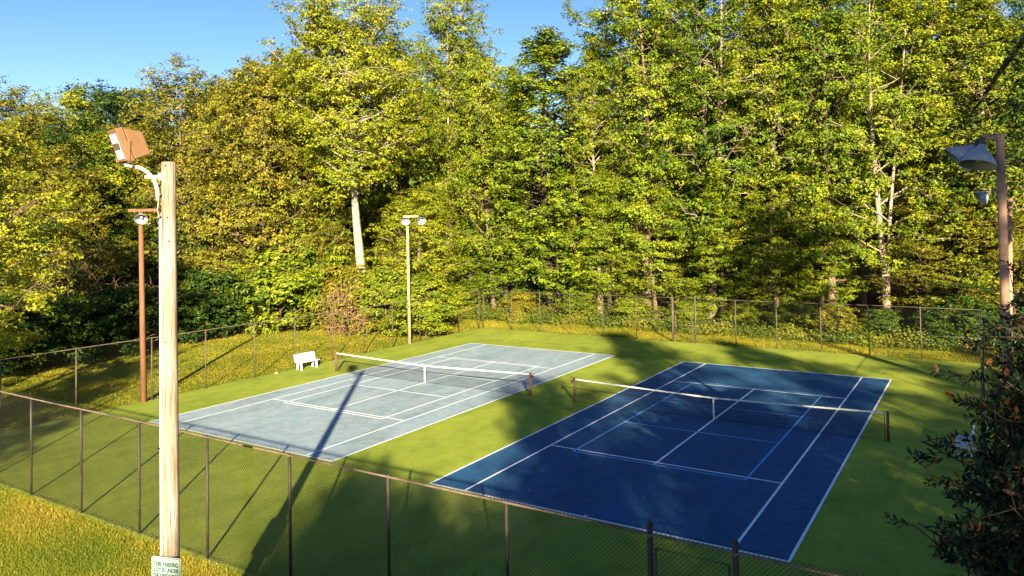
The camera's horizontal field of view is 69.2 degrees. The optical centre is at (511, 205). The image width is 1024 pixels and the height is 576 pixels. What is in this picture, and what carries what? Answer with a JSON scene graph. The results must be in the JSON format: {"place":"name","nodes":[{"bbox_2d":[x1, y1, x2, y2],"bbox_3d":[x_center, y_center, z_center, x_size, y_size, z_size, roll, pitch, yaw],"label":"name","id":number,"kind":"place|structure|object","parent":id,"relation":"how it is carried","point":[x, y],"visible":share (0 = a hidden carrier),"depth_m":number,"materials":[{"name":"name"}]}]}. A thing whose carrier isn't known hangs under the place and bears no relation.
{"place":"outdoors","nodes":[
{"label":"outdoors","id":0,"kind":"place"},
{"bbox_2d":[0,492,226,575],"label":"grass","id":1,"kind":"structure","parent":0,"point":[71,536],"depth_m":19.23,"materials":[{"name":"green plant"}]},
{"bbox_2d":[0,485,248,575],"bbox_3d":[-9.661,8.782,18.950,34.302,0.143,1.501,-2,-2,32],"label":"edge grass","id":2,"kind":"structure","parent":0,"point":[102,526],"depth_m":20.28,"materials":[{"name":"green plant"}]},
{"bbox_2d":[1,313,475,431],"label":"lawn grass","id":3,"kind":"structure","parent":0,"point":[214,353],"depth_m":45.64,"materials":[{"name":"green plant"}]},
{"bbox_2d":[0,327,999,575],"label":"court pavement","id":4,"kind":"structure","parent":0,"point":[851,530],"depth_m":24.05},
{"bbox_2d":[128,209,160,402],"bbox_3d":[-17.354,4.822,35.284,2.083,9.342,0.827,-1,-2,10],"label":"light pole","id":5,"kind":"object","parent":4,"relation":"on","point":[140,218],"visible":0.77,"depth_m":35.48,"materials":[{"name":"brown metal"}]},
{"bbox_2d":[0,290,482,432],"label":"chain link fence","id":6,"kind":"object","parent":4,"relation":"on","point":[205,387],"visible":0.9,"depth_m":39.33,"materials":[{"name":"black metal"}]},
{"bbox_2d":[151,343,612,461],"bbox_3d":[-4.566,9.279,38.825,10.970,0.001,23.770,-2,-2,32],"label":"court surface","id":7,"kind":"object","parent":4,"relation":"on","point":[291,427],"visible":1,"depth_m":34.78,"materials":[{"name":"grey concrete"}]},
{"bbox_2d":[150,343,615,461],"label":"court lines","id":8,"kind":"object","parent":7,"relation":"on","point":[381,395],"visible":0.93,"depth_m":34.29,"materials":[{"name":"white paint"}]},
{"bbox_2d":[401,215,425,343],"bbox_3d":[-6.828,5.242,51.962,1.728,9.091,0.731,-1,-2,-3],"label":"light pole","id":9,"kind":"object","parent":4,"relation":"on","point":[405,220],"visible":1,"depth_m":52.09,"materials":[{"name":"pale grey galvanised steel"},{"name":"aluminium"}]},
{"bbox_2d":[0,388,867,575],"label":"chain link fence","id":10,"kind":"object","parent":4,"relation":"on","point":[734,552],"visible":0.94,"depth_m":16.83,"materials":[{"name":"black metal"}]},
{"bbox_2d":[335,352,534,395],"bbox_3d":[-4.502,8.731,38.794,13.193,1.100,0.100,-2,-2,32],"label":"tennis net","id":11,"kind":"object","parent":4,"relation":"on","point":[530,376],"visible":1,"depth_m":38.34,"materials":[{"name":"black fabric"}]},
{"bbox_2d":[432,362,889,561],"bbox_3d":[8.333,8.836,30.609,10.970,0.001,23.770,-2,-2,32],"label":"court surface","id":12,"kind":"object","parent":4,"relation":"on","point":[679,502],"visible":1,"depth_m":25.60,"materials":[{"name":"blue concrete"}]},
{"bbox_2d":[428,361,891,562],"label":"court lines","id":13,"kind":"object","parent":12,"relation":"on","point":[815,513],"visible":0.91,"depth_m":24.88,"materials":[{"name":"white paint"}]},
{"bbox_2d":[573,382,821,479],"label":"pickleball lines","id":14,"kind":"object","parent":12,"relation":"on","point":[767,455],"visible":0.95,"depth_m":28.52,"materials":[{"name":"blue paint"}]},
{"bbox_2d":[570,378,889,441],"bbox_3d":[8.251,8.293,30.671,13.193,1.100,0.100,-2,-2,32],"label":"tennis net","id":15,"kind":"object","parent":4,"relation":"on","point":[760,402],"visible":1,"depth_m":30.05,"materials":[{"name":"black fabric"}]},
{"bbox_2d":[483,290,980,362],"bbox_3d":[11.978,7.764,50.515,33.952,3.250,0.129,-2,-2,32],"label":"chain link fence","id":16,"kind":"object","parent":4,"relation":"on","point":[695,317],"visible":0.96,"depth_m":49.16,"materials":[{"name":"black metal"}]},
{"bbox_2d":[0,220,1023,575],"bbox_3d":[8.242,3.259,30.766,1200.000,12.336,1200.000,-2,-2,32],"label":"ground","id":17,"kind":"structure","parent":0,"point":[874,298],"depth_m":44.90,"materials":[{"name":"green plant"}]},
{"bbox_2d":[0,294,68,374],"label":"bush","id":18,"kind":"object","parent":17,"relation":"on","point":[30,326],"visible":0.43,"depth_m":42.32,"materials":[{"name":"green plant"}]},
{"bbox_2d":[0,75,82,275],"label":"oak tree","id":19,"kind":"object","parent":17,"relation":"on","point":[25,120],"visible":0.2,"depth_m":60.22,"materials":[{"name":"green plant"}]},
{"bbox_2d":[6,297,87,369],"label":"bush","id":20,"kind":"object","parent":17,"relation":"on","point":[57,318],"visible":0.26,"depth_m":44.73,"materials":[{"name":"green plant"}]},
{"bbox_2d":[0,118,104,299],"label":"oak tree","id":21,"kind":"object","parent":17,"relation":"on","point":[32,145],"visible":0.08,"depth_m":55.57,"materials":[{"name":"green plant"}]},
{"bbox_2d":[0,106,112,358],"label":"maple tree","id":22,"kind":"object","parent":17,"relation":"on","point":[7,137],"visible":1,"depth_m":34.27,"materials":[{"name":"green plant"}]},
{"bbox_2d":[0,216,135,339],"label":"evergreen tree","id":23,"kind":"object","parent":17,"relation":"on","point":[43,252],"visible":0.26,"depth_m":49.17,"materials":[{"name":"green plant"}]},
{"bbox_2d":[20,230,116,361],"bbox_3d":[-29.309,5.835,48.721,6.286,8.479,6.164,0,-2,-29],"label":"bush","id":24,"kind":"object","parent":17,"relation":"on","point":[90,277],"visible":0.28,"depth_m":48.65,"materials":[{"name":"green plant"}]},
{"bbox_2d":[0,143,145,304],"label":"oak tree","id":25,"kind":"object","parent":17,"relation":"on","point":[59,159],"visible":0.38,"depth_m":52.90,"materials":[{"name":"green plant"}]},
{"bbox_2d":[22,78,127,204],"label":"oak tree","id":26,"kind":"object","parent":17,"relation":"on","point":[73,99],"visible":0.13,"depth_m":67.28,"materials":[{"name":"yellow plant"}]},
{"bbox_2d":[0,122,157,301],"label":"evergreen tree","id":27,"kind":"object","parent":17,"relation":"on","point":[50,139],"visible":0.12,"depth_m":56.93,"materials":[{"name":"green plant"}]},
{"bbox_2d":[46,294,129,364],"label":"bush","id":28,"kind":"object","parent":17,"relation":"on","point":[86,311],"visible":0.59,"depth_m":46.70,"materials":[{"name":"green plant"}]},
{"bbox_2d":[40,210,158,328],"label":"evergreen tree","id":29,"kind":"object","parent":17,"relation":"on","point":[150,258],"visible":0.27,"depth_m":56.69,"materials":[{"name":"green plant"}]},
{"bbox_2d":[26,78,197,287],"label":"tree","id":30,"kind":"object","parent":17,"relation":"on","point":[112,100],"visible":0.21,"depth_m":66.21,"materials":[{"name":"green plant"}]},
{"bbox_2d":[45,123,182,288],"bbox_3d":[-34.991,1.385,63.388,12.952,16.990,12.035,-2,-2,31],"label":"oak tree","id":31,"kind":"object","parent":17,"relation":"on","point":[117,179],"visible":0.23,"depth_m":61.87,"materials":[{"name":"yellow plant"}]},
{"bbox_2d":[71,284,158,355],"bbox_3d":[-26.871,7.729,50.212,6.224,4.834,6.748,-1,-2,-7],"label":"bush","id":32,"kind":"object","parent":17,"relation":"on","point":[128,297],"visible":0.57,"depth_m":49.41,"materials":[{"name":"green plant"}]},
{"bbox_2d":[120,162,179,558],"bbox_3d":[-6.143,3.958,12.626,0.992,9.426,0.283,-1,-2,4],"label":"wooden pole","id":33,"kind":"object","parent":17,"relation":"on","point":[169,448],"visible":0.99,"depth_m":12.57,"materials":[{"name":"beige wood"}]},
{"bbox_2d":[107,123,149,163],"bbox_3d":[-6.608,-1.066,12.803,0.579,0.688,0.470,1,-2,-45],"label":"floodlight","id":34,"kind":"object","parent":33,"relation":"attached to","point":[129,145],"visible":0.97,"depth_m":12.65,"materials":[{"name":"brown metal"}]},
{"bbox_2d":[152,556,180,575],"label":"parking sign","id":35,"kind":"object","parent":33,"relation":"attached to","point":[165,566],"visible":1,"depth_m":12.34,"materials":[{"name":"grey metal"}]},
{"bbox_2d":[96,102,222,278],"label":"oak tree","id":36,"kind":"object","parent":17,"relation":"on","point":[126,127],"visible":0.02,"depth_m":68.19,"materials":[{"name":"green plant"}]},
{"bbox_2d":[124,199,229,318],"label":"evergreen tree","id":37,"kind":"object","parent":17,"relation":"on","point":[183,247],"visible":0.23,"depth_m":60.93,"materials":[{"name":"green plant"}]},
{"bbox_2d":[135,286,221,347],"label":"bush","id":38,"kind":"object","parent":17,"relation":"on","point":[196,315],"visible":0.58,"depth_m":53.33,"materials":[{"name":"green plant"}]},
{"bbox_2d":[97,52,271,305],"bbox_3d":[-26.879,-1.059,62.342,13.714,23.283,14.669,-1,-2,9],"label":"oak tree","id":39,"kind":"object","parent":17,"relation":"on","point":[189,114],"visible":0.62,"depth_m":60.74,"materials":[{"name":"green plant"}]},
{"bbox_2d":[156,268,256,340],"bbox_3d":[-23.222,7.517,57.006,7.092,5.339,6.911,-1,-2,-10],"label":"bush","id":40,"kind":"object","parent":17,"relation":"on","point":[208,280],"visible":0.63,"depth_m":55.59,"materials":[{"name":"green plant"}]},
{"bbox_2d":[151,74,288,271],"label":"evergreen tree","id":41,"kind":"object","parent":17,"relation":"on","point":[205,99],"visible":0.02,"depth_m":73.01,"materials":[{"name":"green plant"}]},
{"bbox_2d":[177,165,294,317],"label":"oak tree","id":42,"kind":"object","parent":17,"relation":"on","point":[227,253],"visible":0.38,"depth_m":58.54,"materials":[{"name":"green plant"}]},
{"bbox_2d":[219,245,299,333],"bbox_3d":[-20.407,6.712,59.480,7.450,7.140,7.339,-2,-2,25],"label":"bush","id":43,"kind":"object","parent":17,"relation":"on","point":[252,283],"visible":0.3,"depth_m":58.17,"materials":[{"name":"green plant"}]},
{"bbox_2d":[176,46,354,330],"bbox_3d":[-20.582,-1.430,60.422,13.953,23.341,13.912,0,-2,-38],"label":"oak tree","id":44,"kind":"object","parent":17,"relation":"on","point":[262,145],"visible":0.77,"depth_m":57.65,"materials":[{"name":"green plant"}]},
{"bbox_2d":[224,237,348,331],"bbox_3d":[-18.616,6.388,60.262,10.646,7.887,10.178,-1,-2,-10],"label":"bush","id":45,"kind":"object","parent":17,"relation":"on","point":[294,282],"visible":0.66,"depth_m":57.53,"materials":[{"name":"green plant"}]},
{"bbox_2d":[225,162,362,325],"bbox_3d":[-18.619,3.263,62.612,11.407,14.079,11.340,-1,-2,-6],"label":"oak tree","id":46,"kind":"object","parent":17,"relation":"on","point":[310,231],"visible":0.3,"depth_m":61.56,"materials":[{"name":"green plant"}]},
{"bbox_2d":[219,45,372,324],"bbox_3d":[-18.515,-1.785,63.407,12.999,24.215,13.719,-1,-2,-12],"label":"oak tree","id":47,"kind":"object","parent":17,"relation":"on","point":[325,205],"visible":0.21,"depth_m":61.28,"materials":[{"name":"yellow plant"}]},
{"bbox_2d":[291,250,355,328],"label":"bush","id":48,"kind":"object","parent":17,"relation":"on","point":[319,266],"visible":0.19,"depth_m":60.09,"materials":[{"name":"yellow plant"}]},
{"bbox_2d":[311,278,376,335],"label":"dry thicket","id":49,"kind":"object","parent":17,"relation":"on","point":[341,323],"visible":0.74,"depth_m":56.36,"materials":[{"name":"brown plant"}]},
{"bbox_2d":[268,34,423,265],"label":"oak tree","id":50,"kind":"object","parent":17,"relation":"on","point":[361,219],"visible":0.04,"depth_m":70.78,"materials":[{"name":"green plant"}]},
{"bbox_2d":[303,259,389,334],"bbox_3d":[-12.412,7.095,58.443,7.610,5.896,6.462,-2,-2,38],"label":"bush","id":51,"kind":"object","parent":17,"relation":"on","point":[354,275],"visible":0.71,"depth_m":57.61,"materials":[{"name":"plant"}]},
{"bbox_2d":[257,0,453,331],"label":"sycamore tree","id":52,"kind":"object","parent":17,"relation":"on","point":[319,26],"visible":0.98,"depth_m":57.36,"materials":[{"name":"green plant"}]},
{"bbox_2d":[344,263,424,335],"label":"bush","id":53,"kind":"object","parent":17,"relation":"on","point":[381,293],"visible":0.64,"depth_m":56.19,"materials":[{"name":"green plant"}]},
{"bbox_2d":[329,27,483,314],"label":"oak tree","id":54,"kind":"object","parent":17,"relation":"on","point":[376,194],"visible":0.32,"depth_m":67.86,"materials":[{"name":"green plant"}]},
{"bbox_2d":[360,181,478,323],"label":"oak tree","id":55,"kind":"object","parent":17,"relation":"on","point":[420,238],"visible":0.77,"depth_m":59.06,"materials":[{"name":"green plant"}]},
{"bbox_2d":[375,269,469,337],"bbox_3d":[-6.841,7.370,55.157,6.941,5.124,6.792,-1,-2,18],"label":"bush","id":56,"kind":"object","parent":17,"relation":"on","point":[433,311],"visible":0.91,"depth_m":53.98,"materials":[{"name":"green plant"}]},
{"bbox_2d":[402,0,508,287],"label":"sycamore tree","id":57,"kind":"object","parent":17,"relation":"on","point":[453,41],"visible":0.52,"depth_m":74.36,"materials":[{"name":"green plant"}]},
{"bbox_2d":[437,195,503,305],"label":"broadleaf tree","id":58,"kind":"object","parent":17,"relation":"on","point":[471,227],"visible":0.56,"depth_m":70.89,"materials":[{"name":"green plant"}]},
{"bbox_2d":[408,33,540,283],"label":"oak tree","id":59,"kind":"object","parent":17,"relation":"on","point":[493,59],"visible":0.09,"depth_m":78.94,"materials":[{"name":"green plant"}]},
{"bbox_2d":[428,50,540,308],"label":"oak tree","id":60,"kind":"object","parent":17,"relation":"on","point":[479,113],"visible":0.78,"depth_m":69.01,"materials":[{"name":"green plant"}]},
{"bbox_2d":[469,171,534,309],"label":"broadleaf tree","id":61,"kind":"object","parent":17,"relation":"on","point":[498,282],"visible":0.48,"depth_m":68.84,"materials":[{"name":"green plant"}]},
{"bbox_2d":[4,20,1021,293],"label":"woodland","id":62,"kind":"object","parent":17,"relation":"on","point":[384,210],"visible":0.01,"depth_m":80.60,"materials":[{"name":"green plant"}]},
{"bbox_2d":[496,290,538,315],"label":"bush","id":63,"kind":"object","parent":17,"relation":"on","point":[524,300],"visible":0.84,"depth_m":64.96,"materials":[{"name":"green plant"}]},
{"bbox_2d":[482,66,569,288],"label":"broadleaf tree","id":64,"kind":"object","parent":17,"relation":"on","point":[533,195],"visible":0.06,"depth_m":77.50,"materials":[{"name":"green plant"}]},
{"bbox_2d":[449,24,631,305],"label":"broadleaf tree","id":65,"kind":"object","parent":17,"relation":"on","point":[539,48],"visible":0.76,"depth_m":67.16,"materials":[{"name":"green plant"}]},
{"bbox_2d":[82,297,1021,352],"bbox_3d":[-2.378,9.073,61.804,77.602,2.550,39.477,-1,-2,1],"label":"ground cover","id":66,"kind":"object","parent":17,"relation":"on","point":[721,328],"visible":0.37,"depth_m":54.13,"materials":[{"name":"green plant"}]},
{"bbox_2d":[513,158,591,309],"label":"broadleaf tree","id":67,"kind":"object","parent":17,"relation":"on","point":[557,173],"visible":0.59,"depth_m":66.25,"materials":[{"name":"green plant"}]},
{"bbox_2d":[554,295,600,319],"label":"bush","id":68,"kind":"object","parent":17,"relation":"on","point":[583,301],"visible":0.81,"depth_m":61.68,"materials":[{"name":"green plant"}]},
{"bbox_2d":[554,43,644,312],"bbox_3d":[7.433,-2.354,64.483,7.590,23.471,7.726,-1,-2,6],"label":"poplar tree","id":69,"kind":"object","parent":17,"relation":"on","point":[587,105],"visible":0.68,"depth_m":63.99,"materials":[{"name":"green plant"}]},
{"bbox_2d":[537,0,684,300],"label":"poplar tree","id":70,"kind":"object","parent":17,"relation":"on","point":[605,55],"visible":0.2,"depth_m":71.47,"materials":[{"name":"green plant"}]},
{"bbox_2d":[570,162,652,315],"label":"broadleaf tree","id":71,"kind":"object","parent":17,"relation":"on","point":[608,281],"visible":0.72,"depth_m":62.30,"materials":[{"name":"green plant"}]},
{"bbox_2d":[606,297,661,323],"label":"bush","id":72,"kind":"object","parent":17,"relation":"on","point":[629,303],"visible":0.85,"depth_m":58.73,"materials":[{"name":"green plant"}]},
{"bbox_2d":[595,172,706,318],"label":"oak tree","id":73,"kind":"object","parent":17,"relation":"on","point":[672,285],"visible":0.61,"depth_m":60.45,"materials":[{"name":"green plant"}]},
{"bbox_2d":[577,0,729,318],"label":"poplar tree","id":74,"kind":"object","parent":17,"relation":"on","point":[641,43],"visible":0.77,"depth_m":60.89,"materials":[{"name":"green plant"}]},
{"bbox_2d":[593,0,742,301],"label":"poplar tree","id":75,"kind":"object","parent":17,"relation":"on","point":[680,192],"visible":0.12,"depth_m":68.14,"materials":[{"name":"green plant"}]},
{"bbox_2d":[660,299,710,324],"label":"bush","id":76,"kind":"object","parent":17,"relation":"on","point":[683,305],"visible":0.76,"depth_m":56.58,"materials":[{"name":"green plant"}]},
{"bbox_2d":[625,0,801,318],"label":"poplar tree","id":77,"kind":"object","parent":17,"relation":"on","point":[699,56],"visible":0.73,"depth_m":58.44,"materials":[{"name":"green plant"}]},
{"bbox_2d":[675,157,767,320],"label":"broadleaf tree","id":78,"kind":"object","parent":17,"relation":"on","point":[706,279],"visible":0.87,"depth_m":56.97,"materials":[{"name":"green plant"}]},
{"bbox_2d":[683,0,797,303],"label":"poplar tree","id":79,"kind":"object","parent":17,"relation":"on","point":[736,105],"visible":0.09,"depth_m":64.95,"materials":[{"name":"green plant"}]},
{"bbox_2d":[720,302,767,327],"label":"bush","id":80,"kind":"object","parent":17,"relation":"on","point":[748,307],"visible":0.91,"depth_m":54.41,"materials":[{"name":"green plant"}]},
{"bbox_2d":[699,0,843,324],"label":"poplar tree","id":81,"kind":"object","parent":17,"relation":"on","point":[761,53],"visible":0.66,"depth_m":55.45,"materials":[{"name":"green plant"}]},
{"bbox_2d":[707,167,844,326],"bbox_3d":[19.884,3.117,56.258,10.171,12.082,9.666,-2,-2,33],"label":"oak tree","id":82,"kind":"object","parent":17,"relation":"on","point":[760,237],"visible":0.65,"depth_m":54.44,"materials":[{"name":"green plant"}]},
{"bbox_2d":[757,302,831,335],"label":"bush","id":83,"kind":"object","parent":17,"relation":"on","point":[788,313],"visible":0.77,"depth_m":52.48,"materials":[{"name":"green plant"}]},
{"bbox_2d":[732,2,882,300],"bbox_3d":[24.985,-7.193,62.866,13.161,30.674,12.492,-2,-2,41],"label":"poplar tree","id":84,"kind":"object","parent":17,"relation":"on","point":[788,125],"visible":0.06,"depth_m":61.59,"materials":[{"name":"green plant"}]},
{"bbox_2d":[743,0,899,323],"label":"poplar tree","id":85,"kind":"object","parent":17,"relation":"on","point":[835,61],"visible":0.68,"depth_m":53.15,"materials":[{"name":"green plant"}]},
{"bbox_2d":[779,172,881,319],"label":"broadleaf tree","id":86,"kind":"object","parent":17,"relation":"on","point":[838,268],"visible":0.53,"depth_m":53.73,"materials":[{"name":"green plant"}]},
{"bbox_2d":[810,303,867,340],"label":"bush","id":87,"kind":"object","parent":17,"relation":"on","point":[842,316],"visible":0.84,"depth_m":50.72,"materials":[{"name":"green plant"}]},
{"bbox_2d":[782,0,942,304],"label":"poplar tree","id":88,"kind":"object","parent":17,"relation":"on","point":[861,298],"visible":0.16,"depth_m":59.75,"materials":[{"name":"green plant"}]},
{"bbox_2d":[857,307,904,337],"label":"bush","id":89,"kind":"object","parent":17,"relation":"on","point":[876,323],"visible":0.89,"depth_m":49.66,"materials":[{"name":"green plant"}]},
{"bbox_2d":[799,0,987,327],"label":"poplar tree","id":90,"kind":"object","parent":17,"relation":"on","point":[883,259],"visible":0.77,"depth_m":51.42,"materials":[{"name":"green plant"}]},
{"bbox_2d":[832,0,984,309],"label":"poplar tree","id":91,"kind":"object","parent":17,"relation":"on","point":[907,49],"visible":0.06,"depth_m":58.03,"materials":[{"name":"green plant"}]},
{"bbox_2d":[906,297,966,341],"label":"bush","id":92,"kind":"object","parent":17,"relation":"on","point":[933,323],"visible":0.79,"depth_m":47.41,"materials":[{"name":"green plant"}]},
{"bbox_2d":[862,0,1018,297],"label":"sycamore tree","id":93,"kind":"object","parent":17,"relation":"on","point":[941,5],"visible":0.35,"depth_m":50.97,"materials":[{"name":"green plant"}]},
{"bbox_2d":[868,187,1022,311],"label":"oak tree","id":94,"kind":"object","parent":17,"relation":"on","point":[933,256],"visible":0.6,"depth_m":48.95,"materials":[{"name":"green plant"}]},
{"bbox_2d":[873,11,1023,328],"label":"evergreen tree","id":95,"kind":"object","parent":17,"relation":"on","point":[1018,61],"visible":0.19,"depth_m":49.89,"materials":[{"name":"green plant"}]},
{"bbox_2d":[882,309,1023,575],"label":"magnolia tree","id":96,"kind":"object","parent":17,"relation":"on","point":[1003,419],"visible":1,"depth_m":10.53,"materials":[{"name":"green plant"}]},
{"bbox_2d":[886,0,1023,333],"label":"poplar tree","id":97,"kind":"object","parent":17,"relation":"on","point":[975,23],"visible":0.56,"depth_m":48.66,"materials":[{"name":"green plant"}]},
{"bbox_2d":[900,247,1023,332],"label":"tree","id":98,"kind":"object","parent":17,"relation":"on","point":[969,286],"visible":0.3,"depth_m":47.51,"materials":[{"name":"green plant"}]},
{"bbox_2d":[930,0,1023,199],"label":"leaning tree","id":99,"kind":"object","parent":17,"relation":"on","point":[1015,120],"visible":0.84,"depth_m":29.61,"materials":[{"name":"green plant"}]},
{"bbox_2d":[944,133,1017,567],"bbox_3d":[10.841,3.429,17.351,1.093,10.190,1.319,0,-2,-34],"label":"light pole","id":100,"kind":"object","parent":17,"relation":"on","point":[976,155],"visible":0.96,"depth_m":17.17,"materials":[{"name":"silver metal"}]},
{"bbox_2d":[943,292,1022,339],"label":"bush","id":101,"kind":"object","parent":17,"relation":"on","point":[968,327],"visible":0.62,"depth_m":46.23,"materials":[{"name":"green plant"}]},
{"bbox_2d":[947,259,1023,575],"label":"magnolia tree","id":102,"kind":"object","parent":17,"relation":"on","point":[1020,298],"visible":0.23,"depth_m":14.32,"materials":[{"name":"green plant"}]},
{"bbox_2d":[948,209,1023,318],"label":"oak tree","id":103,"kind":"object","parent":17,"relation":"on","point":[1015,248],"visible":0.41,"depth_m":46.20,"materials":[{"name":"green plant"}]},
{"bbox_2d":[973,187,1012,358],"bbox_3d":[21.862,4.003,33.475,1.501,9.594,0.752,-2,-2,32],"label":"light pole","id":104,"kind":"object","parent":17,"relation":"on","point":[981,197],"visible":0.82,"depth_m":33.38,"materials":[{"name":"beige metal"}]},
{"bbox_2d":[0,0,1023,215],"label":"sky","id":105,"kind":"structure","parent":0,"point":[44,43],"materials":[{"name":"blue"}]},
{"bbox_2d":[433,316,1021,365],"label":"tall grass","id":106,"kind":"structure","parent":0,"point":[816,346],"depth_m":50.98,"materials":[{"name":"green plant"}]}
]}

